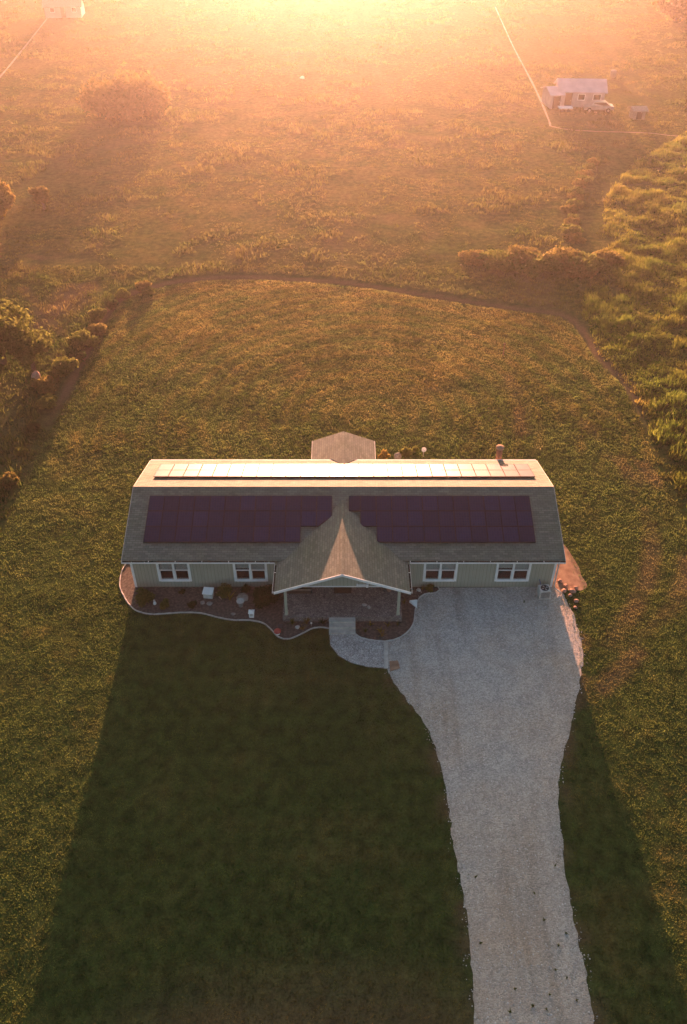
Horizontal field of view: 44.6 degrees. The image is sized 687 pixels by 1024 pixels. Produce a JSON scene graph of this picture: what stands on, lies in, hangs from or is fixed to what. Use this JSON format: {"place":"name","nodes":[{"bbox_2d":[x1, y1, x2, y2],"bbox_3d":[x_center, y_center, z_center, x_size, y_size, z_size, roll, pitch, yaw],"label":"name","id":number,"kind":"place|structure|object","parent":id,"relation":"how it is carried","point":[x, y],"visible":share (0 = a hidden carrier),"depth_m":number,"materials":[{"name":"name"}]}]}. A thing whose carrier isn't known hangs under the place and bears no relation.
{"place":"outdoors","nodes":[
{"label":"outdoors","id":0,"kind":"place"},
{"bbox_2d":[0,18,47,76],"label":"path","id":1,"kind":"structure","parent":0,"point":[19,53],"depth_m":152.44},
{"bbox_2d":[287,587,311,593],"bbox_3d":[-2.520,4.207,47.957,1.440,0.507,0.870,0,40,0],"label":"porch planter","id":2,"kind":"object","parent":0,"point":[304,590],"visible":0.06,"depth_m":47.75,"materials":[{"name":"brown wood"}]},
{"bbox_2d":[334,587,350,592],"bbox_3d":[-0.050,4.448,48.051,1.000,0.018,0.600,0,40,0],"label":"door mat","id":3,"kind":"object","parent":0,"point":[342,589],"depth_m":48.01,"materials":[{"name":"brown fabric"}]},
{"bbox_2d":[0,0,686,1023],"bbox_3d":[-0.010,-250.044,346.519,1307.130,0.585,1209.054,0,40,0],"label":"ground","id":4,"kind":"structure","parent":0,"point":[154,240],"depth_m":52.25,"materials":[{"name":"green plant"}]},
{"bbox_2d":[0,180,15,218],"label":"tree","id":5,"kind":"object","parent":4,"relation":"on","point":[7,198],"visible":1,"depth_m":89.81,"materials":[{"name":"green plant"}]},
{"bbox_2d":[0,471,18,488],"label":"hedge shrub","id":6,"kind":"object","parent":4,"relation":"on","point":[9,479],"visible":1,"depth_m":55.53,"materials":[{"name":"green plant"}]},
{"bbox_2d":[0,298,34,364],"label":"tree","id":7,"kind":"object","parent":4,"relation":"on","point":[11,320],"visible":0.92,"depth_m":65.35,"materials":[{"name":"green plant"}]},
{"bbox_2d":[13,446,27,455],"bbox_3d":[-22.599,-4.279,58.615,1.028,0.610,0.979,0,40,0],"label":"hedge shrub","id":8,"kind":"object","parent":4,"relation":"on","point":[18,451],"visible":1,"depth_m":58.46,"materials":[{"name":"green plant"}]},
{"bbox_2d":[5,326,53,370],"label":"tree","id":9,"kind":"object","parent":4,"relation":"on","point":[37,341],"visible":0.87,"depth_m":65.30,"materials":[{"name":"green plant"}]},
{"bbox_2d":[31,371,40,379],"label":"field boulder","id":10,"kind":"object","parent":4,"relation":"on","point":[35,374],"visible":0.52,"depth_m":65.57,"materials":[{"name":"stone"}]},
{"bbox_2d":[27,185,50,209],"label":"tree","id":11,"kind":"object","parent":4,"relation":"on","point":[41,195],"visible":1,"depth_m":91.91,"materials":[{"name":"green plant"}]},
{"bbox_2d":[29,375,55,394],"bbox_3d":[-23.166,-9.859,64.475,1.870,1.397,2.033,-15,43,-16],"label":"hedge shrub","id":12,"kind":"object","parent":4,"relation":"on","point":[44,385],"visible":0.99,"depth_m":64.17,"materials":[{"name":"green plant"}]},
{"bbox_2d":[35,393,56,409],"bbox_3d":[-22.243,-8.289,62.825,1.893,1.156,1.844,0,40,0],"label":"hedge shrub","id":13,"kind":"object","parent":4,"relation":"on","point":[47,401],"visible":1,"depth_m":62.39,"materials":[{"name":"green plant"}]},
{"bbox_2d":[46,356,78,377],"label":"hedge shrub","id":14,"kind":"object","parent":4,"relation":"on","point":[61,367],"visible":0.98,"depth_m":65.71,"materials":[{"name":"green plant"}]},
{"bbox_2d":[42,0,84,17],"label":"cottage","id":15,"kind":"structure","parent":4,"relation":"on","point":[64,9],"depth_m":173.53,"materials":[{"name":"stone"}]},
{"bbox_2d":[60,7,65,17],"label":"door","id":16,"kind":"structure","parent":15,"relation":"in","point":[62,9],"depth_m":173.76,"materials":[{"name":"brown wood"}]},
{"bbox_2d":[66,349,86,363],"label":"hedge shrub","id":17,"kind":"object","parent":4,"relation":"on","point":[79,355],"visible":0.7,"depth_m":67.72,"materials":[{"name":"green plant"}]},
{"bbox_2d":[65,329,100,350],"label":"hedge shrub","id":18,"kind":"object","parent":4,"relation":"on","point":[79,339],"visible":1,"depth_m":69.32,"materials":[{"name":"green plant"}]},
{"bbox_2d":[86,322,106,334],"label":"hedge shrub","id":19,"kind":"object","parent":4,"relation":"on","point":[97,328],"visible":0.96,"depth_m":71.19,"materials":[{"name":"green plant"}]},
{"bbox_2d":[87,307,106,320],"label":"hedge shrub","id":20,"kind":"object","parent":4,"relation":"on","point":[99,313],"visible":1,"depth_m":73.20,"materials":[{"name":"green plant"}]},
{"bbox_2d":[105,298,118,309],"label":"hedge shrub","id":21,"kind":"object","parent":4,"relation":"on","point":[111,304],"visible":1,"depth_m":74.95,"materials":[{"name":"brown plant"}]},
{"bbox_2d":[114,288,130,298],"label":"hedge shrub","id":22,"kind":"object","parent":4,"relation":"on","point":[122,293],"visible":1,"depth_m":76.70,"materials":[{"name":"green plant"}]},
{"bbox_2d":[76,62,172,121],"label":"tree","id":23,"kind":"object","parent":4,"relation":"on","point":[130,98],"visible":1,"depth_m":118.38,"materials":[{"name":"green plant"}]},
{"bbox_2d":[135,280,151,291],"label":"hedge shrub","id":24,"kind":"object","parent":4,"relation":"on","point":[140,285],"visible":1,"depth_m":77.64,"materials":[{"name":"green plant"}]},
{"bbox_2d":[141,286,155,294],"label":"hedge shrub","id":25,"kind":"object","parent":4,"relation":"on","point":[149,290],"visible":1,"depth_m":77.32,"materials":[{"name":"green plant"}]},
{"bbox_2d":[120,564,328,637],"bbox_3d":[-6.975,4.889,48.131,13.063,0.001,4.466,8,41,10],"label":"mulch bed","id":26,"kind":"object","parent":4,"relation":"on","point":[271,615],"visible":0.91,"depth_m":47.63,"materials":[{"name":"brown soil"}]},
{"bbox_2d":[134,587,155,607],"bbox_3d":[-11.416,4.837,47.568,1.080,0.928,1.260,24,46,26],"label":"shrub","id":27,"kind":"object","parent":26,"relation":"on","point":[144,596],"visible":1,"depth_m":47.43,"materials":[{"name":"green plant"}]},
{"bbox_2d":[159,598,168,609],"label":"shrub","id":28,"kind":"object","parent":26,"relation":"on","point":[164,603],"visible":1,"depth_m":47.25,"materials":[{"name":"green plant"}]},
{"bbox_2d":[187,600,196,608],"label":"shrub","id":29,"kind":"object","parent":26,"relation":"on","point":[191,604],"visible":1,"depth_m":47.33,"materials":[{"name":"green plant"}]},
{"bbox_2d":[202,587,213,598],"bbox_3d":[-7.750,4.657,48.033,0.600,0.480,0.500,4,41,5],"label":"utility box","id":30,"kind":"object","parent":26,"relation":"on","point":[207,592],"visible":1,"depth_m":47.91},
{"bbox_2d":[119,564,328,639],"bbox_3d":[-7.571,5.563,47.324,13.246,0.110,3.855,18,44,20],"label":"garden edging","id":31,"kind":"object","parent":26,"relation":"on","point":[215,616],"visible":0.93,"depth_m":46.89,"materials":[{"name":"grey concrete"}]},
{"bbox_2d":[215,583,233,598],"bbox_3d":[-6.782,4.492,47.891,0.882,0.972,1.114,26,47,27],"label":"shrub","id":32,"kind":"object","parent":26,"relation":"on","point":[223,588],"visible":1,"depth_m":47.72,"materials":[{"name":"green plant"}]},
{"bbox_2d":[236,598,243,607],"bbox_3d":[-5.830,5.177,47.451,0.450,0.445,0.450,0,40,0],"label":"stone urn","id":33,"kind":"object","parent":26,"relation":"on","point":[240,602],"visible":1,"depth_m":47.32,"materials":[{"name":"grey stone"}]},
{"bbox_2d":[236,593,247,600],"bbox_3d":[-5.821,4.850,48.010,0.660,0.284,0.705,-17,43,-19],"label":"garden rock","id":34,"kind":"object","parent":26,"relation":"on","point":[244,596],"visible":0.8,"depth_m":47.90,"materials":[{"name":"grey stone"}]},
{"bbox_2d":[240,583,250,592],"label":"shrub","id":35,"kind":"object","parent":26,"relation":"on","point":[245,588],"visible":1,"depth_m":48.15,"materials":[{"name":"green plant"}]},
{"bbox_2d":[248,609,254,617],"bbox_3d":[-5.150,5.642,46.836,0.340,0.537,0.340,0,40,0],"label":"garden lantern","id":36,"kind":"object","parent":26,"relation":"on","point":[251,613],"visible":1,"depth_m":46.77,"materials":[{"name":"metal"}]},
{"bbox_2d":[249,584,280,608],"bbox_3d":[-4.559,4.688,47.462,1.500,1.304,1.803,27,47,28],"label":"shrub","id":37,"kind":"object","parent":26,"relation":"on","point":[263,597],"visible":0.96,"depth_m":47.23,"materials":[{"name":"brown plant"}]},
{"bbox_2d":[274,628,280,634],"bbox_3d":[-3.620,6.558,45.922,0.400,0.330,0.390,0,40,0],"label":"garden ornament","id":38,"kind":"object","parent":26,"relation":"on","point":[277,631],"visible":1,"depth_m":45.80,"materials":[{"name":"red paint"}]},
{"bbox_2d":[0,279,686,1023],"bbox_3d":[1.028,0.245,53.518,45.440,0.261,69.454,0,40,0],"label":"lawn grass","id":39,"kind":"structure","parent":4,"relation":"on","point":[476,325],"depth_m":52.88,"materials":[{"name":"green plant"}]},
{"bbox_2d":[0,0,686,285],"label":"meadow grass","id":40,"kind":"structure","parent":4,"relation":"on","point":[190,14],"depth_m":118.28,"materials":[{"name":"green plant"}]},
{"bbox_2d":[121,431,565,633],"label":"house","id":41,"kind":"structure","parent":4,"relation":"on","point":[341,546],"depth_m":47.88,"materials":[{"name":"grey"}]},
{"bbox_2d":[156,564,191,581],"bbox_3d":[-9.710,3.337,47.936,1.890,1.650,0.187,0,40,0],"label":"window","id":42,"kind":"structure","parent":41,"relation":"in","point":[163,567],"depth_m":47.95,"materials":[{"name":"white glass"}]},
{"bbox_2d":[143,496,331,542],"bbox_3d":[-6.015,0.392,48.302,10.682,0.980,3.002,0,40,0],"label":"solar array","id":43,"kind":"object","parent":41,"relation":"attached to","point":[195,519],"visible":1,"depth_m":48.29,"materials":[{"name":"black glass"}]},
{"bbox_2d":[233,564,267,581],"bbox_3d":[-5.330,3.337,47.936,1.930,1.650,0.187,0,40,0],"label":"window","id":44,"kind":"structure","parent":41,"relation":"in","point":[255,567],"depth_m":47.92,"materials":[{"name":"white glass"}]},
{"bbox_2d":[153,464,534,476],"bbox_3d":[0.050,-2.588,51.958,23.212,0.746,2.172,0,40,0],"label":"solar array","id":45,"kind":"object","parent":41,"relation":"on","point":[343,470],"visible":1,"depth_m":51.86,"materials":[{"name":"black glass"}]},
{"bbox_2d":[423,564,457,581],"bbox_3d":[5.545,3.337,47.936,1.940,1.650,0.187,0,40,0],"label":"window","id":46,"kind":"structure","parent":41,"relation":"in","point":[427,567],"depth_m":47.95,"materials":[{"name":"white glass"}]},
{"bbox_2d":[349,496,535,542],"bbox_3d":[5.605,0.392,48.303,10.582,0.983,3.002,0,40,0],"label":"solar array","id":47,"kind":"object","parent":41,"relation":"attached to","point":[493,519],"visible":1,"depth_m":48.29,"materials":[{"name":"black glass"}]},
{"bbox_2d":[494,564,531,581],"bbox_3d":[9.705,3.337,47.936,1.980,1.650,0.187,0,40,0],"label":"window","id":48,"kind":"structure","parent":41,"relation":"in","point":[516,567],"depth_m":47.92,"materials":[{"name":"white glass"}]},
{"bbox_2d":[0,262,686,538],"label":"grass tufts","id":49,"kind":"object","parent":4,"relation":"on","point":[87,322],"visible":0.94,"depth_m":69.80,"materials":[{"name":"green plant"}]},
{"bbox_2d":[329,634,383,667],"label":"walkway","id":50,"kind":"structure","parent":4,"relation":"on","point":[354,649],"depth_m":45.14,"materials":[{"name":"grey concrete"}]},
{"bbox_2d":[378,449,390,459],"bbox_3d":[2.777,-3.923,57.889,0.881,0.763,0.763,-11,42,-13],"label":"shrub","id":51,"kind":"object","parent":4,"relation":"on","point":[383,454],"visible":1,"depth_m":57.77,"materials":[{"name":"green plant"}]},
{"bbox_2d":[355,587,438,639],"bbox_3d":[3.115,5.683,47.202,4.910,0.001,4.196,0,40,0],"label":"mulch bed","id":52,"kind":"object","parent":4,"relation":"on","point":[393,630],"visible":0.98,"depth_m":46.53,"materials":[{"name":"brown soil"}]},
{"bbox_2d":[356,587,439,641],"bbox_3d":[3.565,5.952,46.869,6.078,0.110,1.701,-26,47,-27],"label":"garden edging","id":53,"kind":"object","parent":52,"relation":"on","point":[411,625],"visible":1,"depth_m":46.15,"materials":[{"name":"grey concrete"}]},
{"bbox_2d":[409,600,416,607],"bbox_3d":[4.000,5.208,47.648,0.500,0.130,0.600,0,40,0],"label":"splash block","id":54,"kind":"object","parent":52,"relation":"on","point":[413,602],"depth_m":47.67,"materials":[{"name":"white concrete"}]},
{"bbox_2d":[425,584,433,592],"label":"shrub","id":55,"kind":"object","parent":52,"relation":"on","point":[428,587],"visible":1,"depth_m":48.29,"materials":[{"name":"green plant"}]},
{"bbox_2d":[394,452,401,459],"bbox_3d":[3.780,-3.932,58.178,0.552,0.433,0.542,0,40,0],"label":"garden rock","id":56,"kind":"object","parent":4,"relation":"on","point":[398,456],"visible":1,"depth_m":58.07,"materials":[{"name":"grey stone"}]},
{"bbox_2d":[398,446,412,456],"bbox_3d":[4.305,-4.150,58.159,1.086,0.765,0.761,13,42,15],"label":"shrub","id":57,"kind":"object","parent":4,"relation":"on","point":[405,451],"visible":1,"depth_m":57.99,"materials":[{"name":"green plant"}]},
{"bbox_2d":[412,445,418,452],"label":"shrub","id":58,"kind":"object","parent":4,"relation":"on","point":[415,448],"visible":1,"depth_m":58.44,"materials":[{"name":"green plant"}]},
{"bbox_2d":[458,249,491,266],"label":"thicket shrub","id":59,"kind":"object","parent":4,"relation":"on","point":[470,256],"visible":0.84,"depth_m":82.34,"materials":[{"name":"brown plant"}]},
{"bbox_2d":[476,248,519,273],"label":"thicket shrub","id":60,"kind":"object","parent":4,"relation":"on","point":[497,261],"visible":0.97,"depth_m":81.41,"materials":[{"name":"brown plant"}]},
{"bbox_2d":[505,243,541,265],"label":"thicket shrub","id":61,"kind":"object","parent":4,"relation":"on","point":[524,254],"visible":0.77,"depth_m":82.16,"materials":[{"name":"brown plant"}]},
{"bbox_2d":[525,252,568,272],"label":"thicket shrub","id":62,"kind":"object","parent":4,"relation":"on","point":[545,263],"visible":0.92,"depth_m":80.66,"materials":[{"name":"brown plant"}]},
{"bbox_2d":[541,86,565,108],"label":"lean to shed","id":63,"kind":"object","parent":4,"relation":"on","point":[552,96],"visible":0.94,"depth_m":123.10,"materials":[{"name":"metal"}]},
{"bbox_2d":[552,96,560,108],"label":"door","id":64,"kind":"structure","parent":63,"relation":"in","point":[556,100],"depth_m":122.91,"materials":[{"name":"brown wood"}]},
{"bbox_2d":[539,245,583,266],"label":"thicket shrub","id":65,"kind":"object","parent":4,"relation":"on","point":[559,253],"visible":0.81,"depth_m":81.66,"materials":[{"name":"brown plant"}]},
{"bbox_2d":[558,106,572,111],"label":"hay trailer","id":66,"kind":"object","parent":4,"relation":"on","point":[566,108],"visible":1,"depth_m":121.94,"materials":[{"name":"white metal"}]},
{"bbox_2d":[559,204,577,213],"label":"field row shrub","id":67,"kind":"object","parent":4,"relation":"on","point":[568,209],"visible":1,"depth_m":92.72,"materials":[{"name":"brown plant"}]},
{"bbox_2d":[560,224,584,234],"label":"field row shrub","id":68,"kind":"object","parent":4,"relation":"on","point":[569,229],"visible":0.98,"depth_m":87.90,"materials":[{"name":"brown plant"}]},
{"bbox_2d":[563,216,581,225],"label":"field row shrub","id":69,"kind":"object","parent":4,"relation":"on","point":[573,220],"visible":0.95,"depth_m":89.76,"materials":[{"name":"brown plant"}]},
{"bbox_2d":[567,213,580,219],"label":"field row shrub","id":70,"kind":"object","parent":4,"relation":"on","point":[572,215],"visible":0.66,"depth_m":90.77,"materials":[{"name":"brown plant"}]},
{"bbox_2d":[563,231,586,243],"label":"field row shrub","id":71,"kind":"object","parent":4,"relation":"on","point":[573,238],"visible":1,"depth_m":86.49,"materials":[{"name":"brown plant"}]},
{"bbox_2d":[566,190,584,200],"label":"field row shrub","id":72,"kind":"object","parent":4,"relation":"on","point":[577,196],"visible":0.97,"depth_m":95.64,"materials":[{"name":"brown plant"}]},
{"bbox_2d":[566,198,584,206],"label":"field row shrub","id":73,"kind":"object","parent":4,"relation":"on","point":[575,202],"visible":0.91,"depth_m":93.97,"materials":[{"name":"brown plant"}]},
{"bbox_2d":[568,185,584,193],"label":"field row shrub","id":74,"kind":"object","parent":4,"relation":"on","point":[578,189],"visible":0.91,"depth_m":96.54,"materials":[{"name":"brown plant"}]},
{"bbox_2d":[572,178,587,187],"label":"field row shrub","id":75,"kind":"object","parent":4,"relation":"on","point":[579,182],"visible":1,"depth_m":98.43,"materials":[{"name":"brown plant"}]},
{"bbox_2d":[554,78,607,107],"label":"farm building","id":76,"kind":"structure","parent":4,"relation":"on","point":[579,92],"depth_m":123.05,"materials":[{"name":"metal"}]},
{"bbox_2d":[564,93,572,105],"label":"door","id":77,"kind":"structure","parent":76,"relation":"in","point":[568,98],"depth_m":123.36,"materials":[{"name":"brown wood"}]},
{"bbox_2d":[577,94,585,100],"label":"window","id":78,"kind":"structure","parent":76,"relation":"in","point":[580,96],"depth_m":123.03,"materials":[{"name":"white glass"}]},
{"bbox_2d":[592,94,601,99],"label":"window","id":79,"kind":"structure","parent":76,"relation":"in","point":[595,96],"depth_m":122.88,"materials":[{"name":"white glass"}]},
{"bbox_2d":[575,169,593,176],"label":"field row shrub","id":80,"kind":"object","parent":4,"relation":"on","point":[585,172],"visible":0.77,"depth_m":101.23,"materials":[{"name":"brown plant"}]},
{"bbox_2d":[575,174,593,182],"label":"field row shrub","id":81,"kind":"object","parent":4,"relation":"on","point":[588,179],"visible":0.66,"depth_m":99.53,"materials":[{"name":"brown plant"}]},
{"bbox_2d":[583,163,596,171],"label":"field row shrub","id":82,"kind":"object","parent":4,"relation":"on","point":[591,167],"visible":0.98,"depth_m":102.78,"materials":[{"name":"brown plant"}]},
{"bbox_2d":[567,250,613,271],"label":"thicket shrub","id":83,"kind":"object","parent":4,"relation":"on","point":[591,261],"visible":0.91,"depth_m":80.91,"materials":[{"name":"brown plant"}]},
{"bbox_2d":[586,157,599,165],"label":"field row shrub","id":84,"kind":"object","parent":4,"relation":"on","point":[596,162],"visible":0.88,"depth_m":104.36,"materials":[{"name":"brown plant"}]},
{"bbox_2d":[583,100,613,112],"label":"parked car","id":85,"kind":"object","parent":4,"relation":"on","point":[599,105],"visible":1,"depth_m":121.62,"materials":[{"name":"silver metal"}]},
{"bbox_2d":[592,248,624,265],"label":"thicket shrub","id":86,"kind":"object","parent":4,"relation":"on","point":[615,257],"visible":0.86,"depth_m":82.10,"materials":[{"name":"brown plant"}]},
{"bbox_2d":[610,69,616,77],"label":"water tank","id":87,"kind":"object","parent":4,"relation":"on","point":[613,72],"visible":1,"depth_m":136.90,"materials":[{"name":"white plastic"}]},
{"bbox_2d":[579,131,686,508],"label":"tall weeds","id":88,"kind":"object","parent":4,"relation":"on","point":[644,266],"visible":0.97,"depth_m":77.78,"materials":[{"name":"green plant"}]},
{"bbox_2d":[628,106,648,119],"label":"pump shed","id":89,"kind":"structure","parent":4,"relation":"on","point":[637,112],"depth_m":118.94,"materials":[{"name":"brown wood"}]},
{"bbox_2d":[636,112,642,118],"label":"door","id":90,"kind":"structure","parent":89,"relation":"in","point":[639,114],"depth_m":119.02,"materials":[{"name":"brown wood"}]},
{"bbox_2d":[651,0,686,21],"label":"tree","id":91,"kind":"object","parent":4,"relation":"on","point":[670,9],"visible":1,"depth_m":168.09,"materials":[{"name":"green plant"}]},
{"bbox_2d":[384,587,597,1023],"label":"driveway","id":92,"kind":"structure","parent":0,"point":[505,811],"depth_m":39.73,"materials":[{"name":"grey gravel"}]},
{"bbox_2d":[384,641,387,668],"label":"kerb slab","id":93,"kind":"structure","parent":92,"relation":"on","point":[385,654],"depth_m":44.80,"materials":[{"name":"concrete"}]},
{"bbox_2d":[390,660,399,670],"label":"stepping slab","id":94,"kind":"structure","parent":92,"relation":"on","point":[394,665],"depth_m":44.29,"materials":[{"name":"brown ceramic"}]},
{"bbox_2d":[536,579,550,599],"bbox_3d":[11.490,4.448,48.104,0.720,0.722,0.960,-3,41,-3],"label":"air conditioner","id":95,"kind":"object","parent":92,"relation":"on","point":[543,592],"visible":1,"depth_m":47.85,"materials":[{"name":"metal"}]},
{"bbox_2d":[495,7,550,125],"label":"path","id":96,"kind":"structure","parent":0,"point":[544,109],"depth_m":137.72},
{"bbox_2d":[552,544,586,589],"bbox_3d":[13.117,2.869,50.514,2.211,0.001,5.540,0,40,0],"label":"gravel bed","id":97,"kind":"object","parent":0,"point":[569,573],"depth_m":49.48,"materials":[{"name":"beige gravel"}]},
{"bbox_2d":[551,126,685,136],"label":"path","id":98,"kind":"structure","parent":0,"point":[613,131],"depth_m":115.08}
]}

